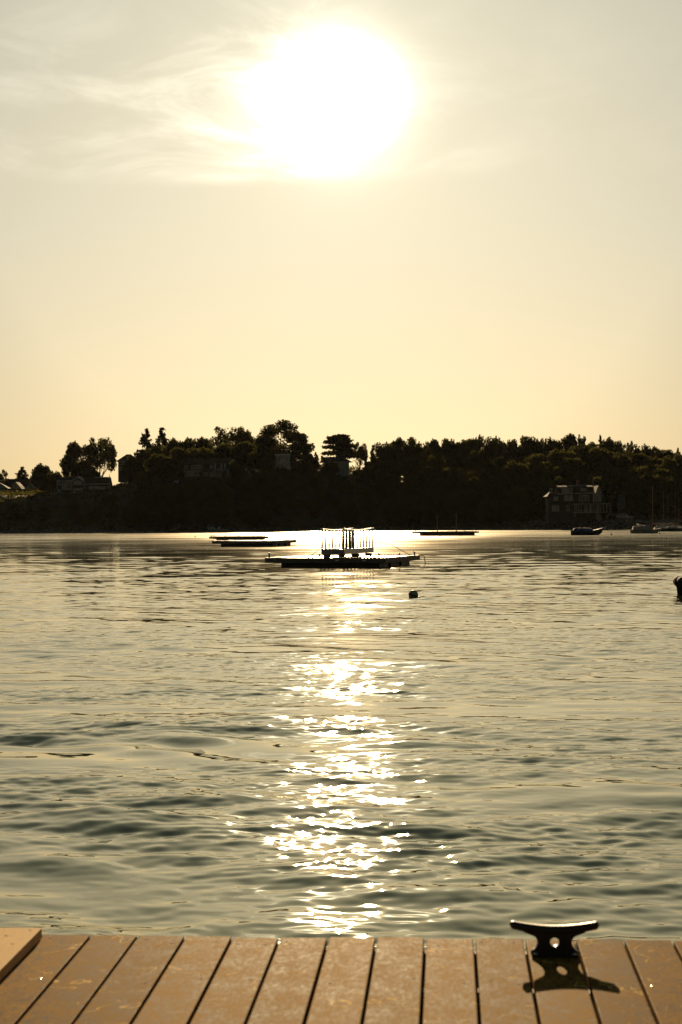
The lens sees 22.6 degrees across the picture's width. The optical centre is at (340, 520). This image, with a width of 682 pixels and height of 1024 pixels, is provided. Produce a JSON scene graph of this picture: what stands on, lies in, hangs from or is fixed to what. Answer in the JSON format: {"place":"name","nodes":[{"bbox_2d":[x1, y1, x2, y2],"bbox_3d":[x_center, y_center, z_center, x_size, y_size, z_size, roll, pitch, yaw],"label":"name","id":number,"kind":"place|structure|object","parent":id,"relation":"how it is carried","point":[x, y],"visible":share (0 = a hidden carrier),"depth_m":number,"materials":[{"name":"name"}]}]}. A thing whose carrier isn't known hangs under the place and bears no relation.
{"place":"outdoors","nodes":[
{"label":"outdoors","id":0,"kind":"place"},
{"bbox_2d":[0,529,681,950],"bbox_3d":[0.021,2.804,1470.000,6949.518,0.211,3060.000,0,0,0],"label":"water","id":1,"kind":"structure","parent":0,"point":[474,739],"depth_m":22.24,"materials":[{"name":"grey liquid"}]},
{"bbox_2d":[206,525,229,531],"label":"motorboat","id":2,"kind":"object","parent":1,"relation":"on","point":[218,529],"visible":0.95,"depth_m":436.60,"materials":[{"name":"metal"}]},
{"bbox_2d":[209,533,268,540],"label":"empty float","id":3,"kind":"object","parent":1,"relation":"on","point":[238,537],"visible":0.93,"depth_m":239.25,"materials":[{"name":"wood"}]},
{"bbox_2d":[212,538,296,546],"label":"empty float","id":4,"kind":"object","parent":1,"relation":"on","point":[250,543],"visible":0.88,"depth_m":187.26,"materials":[{"name":"wood"}]},
{"bbox_2d":[0,928,681,1023],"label":"dock","id":5,"kind":"object","parent":1,"relation":"in","point":[72,979],"visible":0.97,"depth_m":4.73,"materials":[{"name":"brown wood"}]},
{"bbox_2d":[509,920,598,956],"bbox_3d":[0.625,1.222,4.994,0.262,0.099,0.050,0,0,4],"label":"cleat","id":6,"kind":"object","parent":5,"relation":"on","point":[544,935],"visible":1,"depth_m":4.98,"materials":[{"name":"black metal"}]},
{"bbox_2d":[265,551,425,566],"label":"gangway float","id":7,"kind":"object","parent":1,"relation":"on","point":[374,560],"visible":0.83,"depth_m":102.77,"materials":[{"name":"metal"}]},
{"bbox_2d":[308,528,408,557],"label":"gangway","id":8,"kind":"object","parent":7,"relation":"on","point":[348,540],"visible":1,"depth_m":105.64,"materials":[{"name":"metal"}]},
{"bbox_2d":[412,514,478,535],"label":"pole float","id":9,"kind":"object","parent":1,"relation":"on","point":[447,533],"visible":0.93,"depth_m":297.67,"materials":[{"name":"metal"}]},
{"bbox_2d":[571,527,602,534],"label":"covered boat","id":10,"kind":"object","parent":1,"relation":"on","point":[582,531],"visible":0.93,"depth_m":289.48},
{"bbox_2d":[630,486,662,532],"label":"catboat","id":11,"kind":"object","parent":1,"relation":"on","point":[643,529],"visible":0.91,"depth_m":317.22,"materials":[{"name":"white plastic"}]},
{"bbox_2d":[653,490,681,528],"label":"sloop","id":12,"kind":"object","parent":1,"relation":"on","point":[663,526],"visible":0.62,"depth_m":384.93,"materials":[{"name":"white plastic"}]},
{"bbox_2d":[661,503,681,530],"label":"sloop","id":13,"kind":"object","parent":1,"relation":"on","point":[675,528],"visible":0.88,"depth_m":356.29,"materials":[{"name":"white plastic"}]},
{"bbox_2d":[673,576,681,593],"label":"dinghy","id":14,"kind":"object","parent":1,"relation":"on","point":[677,581],"visible":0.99,"depth_m":62.52,"materials":[{"name":"rubber"}]},
{"bbox_2d":[0,469,681,532],"bbox_3d":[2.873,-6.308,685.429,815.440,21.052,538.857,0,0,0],"label":"hill","id":15,"kind":"structure","parent":0,"point":[262,528],"depth_m":487.22,"materials":[{"name":"plant"}]},
{"bbox_2d":[5,482,25,492],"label":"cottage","id":16,"kind":"structure","parent":15,"relation":"on","point":[17,486],"depth_m":555.60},
{"bbox_2d":[14,466,28,478],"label":"spruce tree","id":17,"kind":"object","parent":15,"relation":"on","point":[22,473],"visible":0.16,"depth_m":589.44,"materials":[{"name":"green plant"}]},
{"bbox_2d":[5,479,44,491],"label":"long roof house","id":18,"kind":"structure","parent":15,"relation":"on","point":[25,483],"depth_m":573.31,"materials":[{"name":"grey"}]},
{"bbox_2d":[29,463,50,490],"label":"broadleaf tree","id":19,"kind":"object","parent":15,"relation":"on","point":[40,472],"visible":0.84,"depth_m":557.59,"materials":[{"name":"green plant"}]},
{"bbox_2d":[44,470,62,491],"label":"broadleaf tree","id":20,"kind":"object","parent":15,"relation":"on","point":[50,483],"visible":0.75,"depth_m":550.57,"materials":[{"name":"green plant"}]},
{"bbox_2d":[59,440,89,477],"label":"broadleaf tree","id":21,"kind":"object","parent":15,"relation":"on","point":[72,464],"visible":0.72,"depth_m":542.73,"materials":[{"name":"green plant"}]},
{"bbox_2d":[56,476,112,492],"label":"gabled house","id":22,"kind":"structure","parent":15,"relation":"on","point":[77,483],"depth_m":500.11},
{"bbox_2d":[80,467,101,479],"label":"broadleaf tree","id":23,"kind":"object","parent":15,"relation":"on","point":[91,472],"visible":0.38,"depth_m":528.77,"materials":[{"name":"green plant"}]},
{"bbox_2d":[82,437,117,476],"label":"oak tree","id":24,"kind":"object","parent":15,"relation":"on","point":[96,455],"visible":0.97,"depth_m":544.98,"materials":[{"name":"green plant"}]},
{"bbox_2d":[116,454,139,482],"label":"hipped house","id":25,"kind":"structure","parent":15,"relation":"on","point":[121,475],"depth_m":535.00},
{"bbox_2d":[123,456,138,481],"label":"broadleaf tree","id":26,"kind":"object","parent":15,"relation":"on","point":[130,467],"visible":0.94,"depth_m":529.21,"materials":[{"name":"green plant"}]},
{"bbox_2d":[134,454,150,472],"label":"broadleaf tree","id":27,"kind":"object","parent":15,"relation":"on","point":[141,467],"visible":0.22,"depth_m":537.46,"materials":[{"name":"green plant"}]},
{"bbox_2d":[134,428,152,456],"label":"spruce tree","id":28,"kind":"object","parent":15,"relation":"on","point":[144,440],"visible":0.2,"depth_m":559.34,"materials":[{"name":"green plant"}]},
{"bbox_2d":[140,445,171,476],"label":"broadleaf tree","id":29,"kind":"object","parent":15,"relation":"on","point":[153,450],"visible":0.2,"depth_m":543.09,"materials":[{"name":"green plant"}]},
{"bbox_2d":[143,453,170,480],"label":"broadleaf tree","id":30,"kind":"object","parent":15,"relation":"on","point":[156,465],"visible":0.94,"depth_m":496.73,"materials":[{"name":"green plant"}]},
{"bbox_2d":[152,427,168,477],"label":"spruce tree","id":31,"kind":"object","parent":15,"relation":"on","point":[162,438],"visible":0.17,"depth_m":565.62,"materials":[{"name":"green plant"}]},
{"bbox_2d":[162,437,188,454],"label":"broadleaf tree","id":32,"kind":"object","parent":15,"relation":"on","point":[172,443],"visible":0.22,"depth_m":558.21,"materials":[{"name":"green plant"}]},
{"bbox_2d":[169,447,192,475],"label":"broadleaf tree","id":33,"kind":"object","parent":15,"relation":"on","point":[179,454],"visible":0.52,"depth_m":511.54,"materials":[{"name":"green plant"}]},
{"bbox_2d":[168,477,197,483],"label":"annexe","id":34,"kind":"structure","parent":15,"relation":"on","point":[183,480],"depth_m":498.00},
{"bbox_2d":[184,437,205,450],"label":"broadleaf tree","id":35,"kind":"object","parent":15,"relation":"on","point":[191,443],"visible":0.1,"depth_m":561.72,"materials":[{"name":"green plant"}]},
{"bbox_2d":[186,447,216,457],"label":"broadleaf tree","id":36,"kind":"object","parent":15,"relation":"on","point":[202,452],"visible":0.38,"depth_m":513.72,"materials":[{"name":"green plant"}]},
{"bbox_2d":[198,436,213,449],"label":"broadleaf tree","id":37,"kind":"object","parent":15,"relation":"on","point":[205,441],"visible":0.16,"depth_m":566.12,"materials":[{"name":"green plant"}]},
{"bbox_2d":[181,458,235,484],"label":"house","id":38,"kind":"structure","parent":15,"relation":"on","point":[215,469],"depth_m":506.00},
{"bbox_2d":[210,443,237,457],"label":"broadleaf tree","id":39,"kind":"object","parent":15,"relation":"on","point":[223,450],"visible":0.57,"depth_m":520.75,"materials":[{"name":"green plant"}]},
{"bbox_2d":[208,426,251,449],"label":"oak tree","id":40,"kind":"object","parent":15,"relation":"on","point":[232,438],"visible":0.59,"depth_m":558.40,"materials":[{"name":"green plant"}]},
{"bbox_2d":[228,460,245,488],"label":"broadleaf tree","id":41,"kind":"object","parent":15,"relation":"on","point":[237,473],"visible":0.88,"depth_m":498.57,"materials":[{"name":"green plant"}]},
{"bbox_2d":[232,441,260,470],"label":"broadleaf tree","id":42,"kind":"object","parent":15,"relation":"on","point":[246,457],"visible":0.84,"depth_m":525.27,"materials":[{"name":"green plant"}]},
{"bbox_2d":[251,451,275,470],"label":"broadleaf tree","id":43,"kind":"object","parent":15,"relation":"on","point":[267,460],"visible":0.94,"depth_m":525.61,"materials":[{"name":"green plant"}]},
{"bbox_2d":[251,434,281,454],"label":"broadleaf tree","id":44,"kind":"object","parent":15,"relation":"on","point":[263,443],"visible":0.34,"depth_m":553.32,"materials":[{"name":"green plant"}]},
{"bbox_2d":[251,419,308,451],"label":"oak tree","id":45,"kind":"object","parent":15,"relation":"on","point":[272,431],"visible":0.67,"depth_m":562.51,"materials":[{"name":"green plant"}]},
{"bbox_2d":[272,454,290,469],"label":"pale house","id":46,"kind":"structure","parent":15,"relation":"on","point":[282,460],"depth_m":528.00,"materials":[{"name":"wood"}]},
{"bbox_2d":[273,449,305,467],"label":"broadleaf tree","id":47,"kind":"object","parent":15,"relation":"on","point":[296,456],"visible":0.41,"depth_m":535.07,"materials":[{"name":"green plant"}]},
{"bbox_2d":[291,433,314,452],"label":"broadleaf tree","id":48,"kind":"object","parent":15,"relation":"on","point":[303,446],"visible":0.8,"depth_m":558.71,"materials":[{"name":"green plant"}]},
{"bbox_2d":[299,450,319,467],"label":"spruce tree","id":49,"kind":"object","parent":15,"relation":"on","point":[309,458],"visible":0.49,"depth_m":549.12,"materials":[{"name":"green plant"}]},
{"bbox_2d":[322,461,339,476],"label":"broadleaf tree","id":50,"kind":"object","parent":15,"relation":"on","point":[331,468],"visible":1,"depth_m":535.26,"materials":[{"name":"green plant"}]},
{"bbox_2d":[319,456,351,475],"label":"house","id":51,"kind":"structure","parent":15,"relation":"on","point":[342,463],"depth_m":540.00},
{"bbox_2d":[319,434,358,460],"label":"pine tree","id":52,"kind":"object","parent":15,"relation":"on","point":[342,446],"visible":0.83,"depth_m":557.37,"materials":[{"name":"green plant"}]},
{"bbox_2d":[0,461,681,530],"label":"ground cover","id":53,"kind":"object","parent":15,"relation":"on","point":[125,484],"visible":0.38,"depth_m":487.84,"materials":[{"name":"green plant"}]},
{"bbox_2d":[8,520,681,532],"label":"shore rocks","id":54,"kind":"object","parent":15,"relation":"on","point":[610,526],"visible":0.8,"depth_m":444.02,"materials":[{"name":"black stone"}]},
{"bbox_2d":[350,442,368,469],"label":"broadleaf tree","id":55,"kind":"object","parent":15,"relation":"on","point":[361,451],"visible":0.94,"depth_m":555.27,"materials":[{"name":"green plant"}]},
{"bbox_2d":[352,466,371,483],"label":"broadleaf tree","id":56,"kind":"object","parent":15,"relation":"on","point":[362,475],"visible":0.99,"depth_m":534.86,"materials":[{"name":"green plant"}]},
{"bbox_2d":[372,442,396,465],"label":"broadleaf tree","id":57,"kind":"object","parent":15,"relation":"on","point":[387,451],"visible":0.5,"depth_m":545.59,"materials":[{"name":"green plant"}]},
{"bbox_2d":[389,440,404,457],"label":"broadleaf tree","id":58,"kind":"object","parent":15,"relation":"on","point":[399,449],"visible":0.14,"depth_m":553.27,"materials":[{"name":"green plant"}]},
{"bbox_2d":[396,437,416,459],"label":"broadleaf tree","id":59,"kind":"object","parent":15,"relation":"on","point":[407,449],"visible":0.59,"depth_m":553.97,"materials":[{"name":"green plant"}]},
{"bbox_2d":[401,458,425,481],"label":"broadleaf tree","id":60,"kind":"object","parent":15,"relation":"on","point":[409,468],"visible":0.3,"depth_m":530.08,"materials":[{"name":"green plant"}]},
{"bbox_2d":[411,441,431,455],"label":"broadleaf tree","id":61,"kind":"object","parent":15,"relation":"on","point":[419,449],"visible":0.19,"depth_m":552.44,"materials":[{"name":"green plant"}]},
{"bbox_2d":[417,451,445,462],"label":"broadleaf tree","id":62,"kind":"object","parent":15,"relation":"on","point":[425,455],"visible":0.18,"depth_m":542.61,"materials":[{"name":"green plant"}]},
{"bbox_2d":[416,455,449,472],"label":"broadleaf tree","id":63,"kind":"object","parent":15,"relation":"on","point":[440,462],"visible":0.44,"depth_m":526.92,"materials":[{"name":"green plant"}]},
{"bbox_2d":[427,438,440,453],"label":"broadleaf tree","id":64,"kind":"object","parent":15,"relation":"on","point":[435,446],"visible":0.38,"depth_m":554.03,"materials":[{"name":"green plant"}]},
{"bbox_2d":[437,438,459,455],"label":"broadleaf tree","id":65,"kind":"object","parent":15,"relation":"on","point":[447,446],"visible":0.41,"depth_m":549.57,"materials":[{"name":"green plant"}]},
{"bbox_2d":[454,439,470,471],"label":"broadleaf tree","id":66,"kind":"object","parent":15,"relation":"on","point":[462,452],"visible":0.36,"depth_m":549.29,"materials":[{"name":"green plant"}]},
{"bbox_2d":[453,469,493,488],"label":"broadleaf tree","id":67,"kind":"object","parent":15,"relation":"on","point":[463,479],"visible":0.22,"depth_m":502.56,"materials":[{"name":"green plant"}]},
{"bbox_2d":[463,434,491,471],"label":"broadleaf tree","id":68,"kind":"object","parent":15,"relation":"on","point":[475,444],"visible":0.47,"depth_m":546.95,"materials":[{"name":"green plant"}]},
{"bbox_2d":[463,449,493,471],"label":"broadleaf tree","id":69,"kind":"object","parent":15,"relation":"on","point":[474,458],"visible":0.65,"depth_m":525.80,"materials":[{"name":"green plant"}]},
{"bbox_2d":[484,436,508,459],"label":"broadleaf tree","id":70,"kind":"object","parent":15,"relation":"on","point":[496,447],"visible":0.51,"depth_m":546.30,"materials":[{"name":"green plant"}]},
{"bbox_2d":[493,456,508,466],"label":"broadleaf tree","id":71,"kind":"object","parent":15,"relation":"on","point":[501,461],"visible":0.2,"depth_m":516.76,"materials":[{"name":"green plant"}]},
{"bbox_2d":[505,439,516,462],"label":"broadleaf tree","id":72,"kind":"object","parent":15,"relation":"on","point":[510,446],"visible":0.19,"depth_m":555.33,"materials":[{"name":"green plant"}]},
{"bbox_2d":[508,440,517,461],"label":"broadleaf tree","id":73,"kind":"object","parent":15,"relation":"on","point":[515,444],"visible":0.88,"depth_m":549.30,"materials":[{"name":"green plant"}]},
{"bbox_2d":[500,459,528,491],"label":"broadleaf tree","id":74,"kind":"object","parent":15,"relation":"on","point":[512,472],"visible":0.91,"depth_m":499.54,"materials":[{"name":"green plant"}]},
{"bbox_2d":[513,435,542,466],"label":"broadleaf tree","id":75,"kind":"object","parent":15,"relation":"on","point":[527,447],"visible":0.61,"depth_m":544.76,"materials":[{"name":"green plant"}]},
{"bbox_2d":[525,464,549,483],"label":"broadleaf tree","id":76,"kind":"object","parent":15,"relation":"on","point":[534,472],"visible":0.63,"depth_m":495.27,"materials":[{"name":"green plant"}]},
{"bbox_2d":[524,453,552,474],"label":"broadleaf tree","id":77,"kind":"object","parent":15,"relation":"on","point":[537,459],"visible":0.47,"depth_m":502.82,"materials":[{"name":"green plant"}]},
{"bbox_2d":[525,481,554,518],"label":"broadleaf tree","id":78,"kind":"object","parent":15,"relation":"on","point":[542,490],"visible":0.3,"depth_m":476.80,"materials":[{"name":"green plant"}]},
{"bbox_2d":[541,437,563,453],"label":"broadleaf tree","id":79,"kind":"object","parent":15,"relation":"on","point":[553,444],"visible":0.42,"depth_m":546.72,"materials":[{"name":"green plant"}]},
{"bbox_2d":[543,449,565,467],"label":"broadleaf tree","id":80,"kind":"object","parent":15,"relation":"on","point":[552,457],"visible":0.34,"depth_m":513.52,"materials":[{"name":"green plant"}]},
{"bbox_2d":[547,476,571,491],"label":"broadleaf tree","id":81,"kind":"object","parent":15,"relation":"on","point":[557,481],"visible":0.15,"depth_m":481.79,"materials":[{"name":"green plant"}]},
{"bbox_2d":[550,466,572,484],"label":"broadleaf tree","id":82,"kind":"object","parent":15,"relation":"on","point":[556,472],"visible":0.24,"depth_m":495.80,"materials":[{"name":"green plant"}]},
{"bbox_2d":[561,433,577,451],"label":"broadleaf tree","id":83,"kind":"object","parent":15,"relation":"on","point":[569,440],"visible":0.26,"depth_m":547.35,"materials":[{"name":"green plant"}]},
{"bbox_2d":[557,450,586,466],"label":"broadleaf tree","id":84,"kind":"object","parent":15,"relation":"on","point":[571,454],"visible":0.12,"depth_m":510.80,"materials":[{"name":"green plant"}]},
{"bbox_2d":[544,480,610,523],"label":"porch house","id":85,"kind":"structure","parent":15,"relation":"on","point":[567,504],"depth_m":445.00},
{"bbox_2d":[561,458,595,474],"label":"broadleaf tree","id":86,"kind":"object","parent":15,"relation":"on","point":[571,463],"visible":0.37,"depth_m":498.71,"materials":[{"name":"green plant"}]},
{"bbox_2d":[563,464,596,484],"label":"broadleaf tree","id":87,"kind":"object","parent":15,"relation":"on","point":[581,474],"visible":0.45,"depth_m":492.52,"materials":[{"name":"green plant"}]},
{"bbox_2d":[569,442,598,456],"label":"broadleaf tree","id":88,"kind":"object","parent":15,"relation":"on","point":[584,449],"visible":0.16,"depth_m":519.52,"materials":[{"name":"green plant"}]},
{"bbox_2d":[582,447,615,470],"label":"broadleaf tree","id":89,"kind":"object","parent":15,"relation":"on","point":[597,457],"visible":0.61,"depth_m":506.22,"materials":[{"name":"green plant"}]},
{"bbox_2d":[585,476,619,510],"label":"broadleaf tree","id":90,"kind":"object","parent":15,"relation":"on","point":[607,489],"visible":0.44,"depth_m":475.72,"materials":[{"name":"green plant"}]},
{"bbox_2d":[600,437,614,455],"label":"broadleaf tree","id":91,"kind":"object","parent":15,"relation":"on","point":[608,444],"visible":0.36,"depth_m":538.01,"materials":[{"name":"green plant"}]},
{"bbox_2d":[609,486,625,511],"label":"hidden house","id":92,"kind":"structure","parent":15,"relation":"on","point":[620,503],"depth_m":482.40,"materials":[{"name":"brown"}]},
{"bbox_2d":[611,441,625,455],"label":"broadleaf tree","id":93,"kind":"object","parent":15,"relation":"on","point":[619,445],"visible":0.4,"depth_m":536.82,"materials":[{"name":"green plant"}]},
{"bbox_2d":[612,451,634,471],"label":"broadleaf tree","id":94,"kind":"object","parent":15,"relation":"on","point":[621,461],"visible":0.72,"depth_m":507.40,"materials":[{"name":"green plant"}]},
{"bbox_2d":[624,465,650,495],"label":"broadleaf tree","id":95,"kind":"object","parent":15,"relation":"on","point":[638,472],"visible":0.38,"depth_m":483.75,"materials":[{"name":"green plant"}]},
{"bbox_2d":[624,452,652,469],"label":"broadleaf tree","id":96,"kind":"object","parent":15,"relation":"on","point":[641,459],"visible":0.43,"depth_m":504.51,"materials":[{"name":"green plant"}]},
{"bbox_2d":[629,444,650,455],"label":"broadleaf tree","id":97,"kind":"object","parent":15,"relation":"on","point":[636,450],"visible":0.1,"depth_m":528.58,"materials":[{"name":"green plant"}]},
{"bbox_2d":[628,473,662,512],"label":"broadleaf tree","id":98,"kind":"object","parent":15,"relation":"on","point":[637,500],"visible":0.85,"depth_m":473.51,"materials":[{"name":"green plant"}]},
{"bbox_2d":[645,446,658,461],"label":"broadleaf tree","id":99,"kind":"object","parent":15,"relation":"on","point":[653,451],"visible":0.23,"depth_m":525.06,"materials":[{"name":"green plant"}]},
{"bbox_2d":[645,456,663,469],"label":"broadleaf tree","id":100,"kind":"object","parent":15,"relation":"on","point":[656,461],"visible":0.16,"depth_m":502.80,"materials":[{"name":"green plant"}]},
{"bbox_2d":[639,474,677,511],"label":"broadleaf tree","id":101,"kind":"object","parent":15,"relation":"on","point":[658,482],"visible":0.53,"depth_m":470.54,"materials":[{"name":"green plant"}]},
{"bbox_2d":[649,468,675,504],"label":"broadleaf tree","id":102,"kind":"object","parent":15,"relation":"on","point":[659,472],"visible":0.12,"depth_m":480.13,"materials":[{"name":"green plant"}]},
{"bbox_2d":[651,457,678,471],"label":"broadleaf tree","id":103,"kind":"object","parent":15,"relation":"on","point":[668,463],"visible":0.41,"depth_m":488.56,"materials":[{"name":"green plant"}]},
{"bbox_2d":[657,449,679,458],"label":"broadleaf tree","id":104,"kind":"object","parent":15,"relation":"on","point":[664,453],"visible":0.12,"depth_m":518.38,"materials":[{"name":"green plant"}]},
{"bbox_2d":[663,467,681,483],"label":"broadleaf tree","id":105,"kind":"object","parent":15,"relation":"on","point":[676,474],"visible":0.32,"depth_m":476.92,"materials":[{"name":"green plant"}]},
{"bbox_2d":[0,0,681,484],"label":"sky","id":106,"kind":"structure","parent":0,"point":[371,222],"materials":[{"name":"beige"}]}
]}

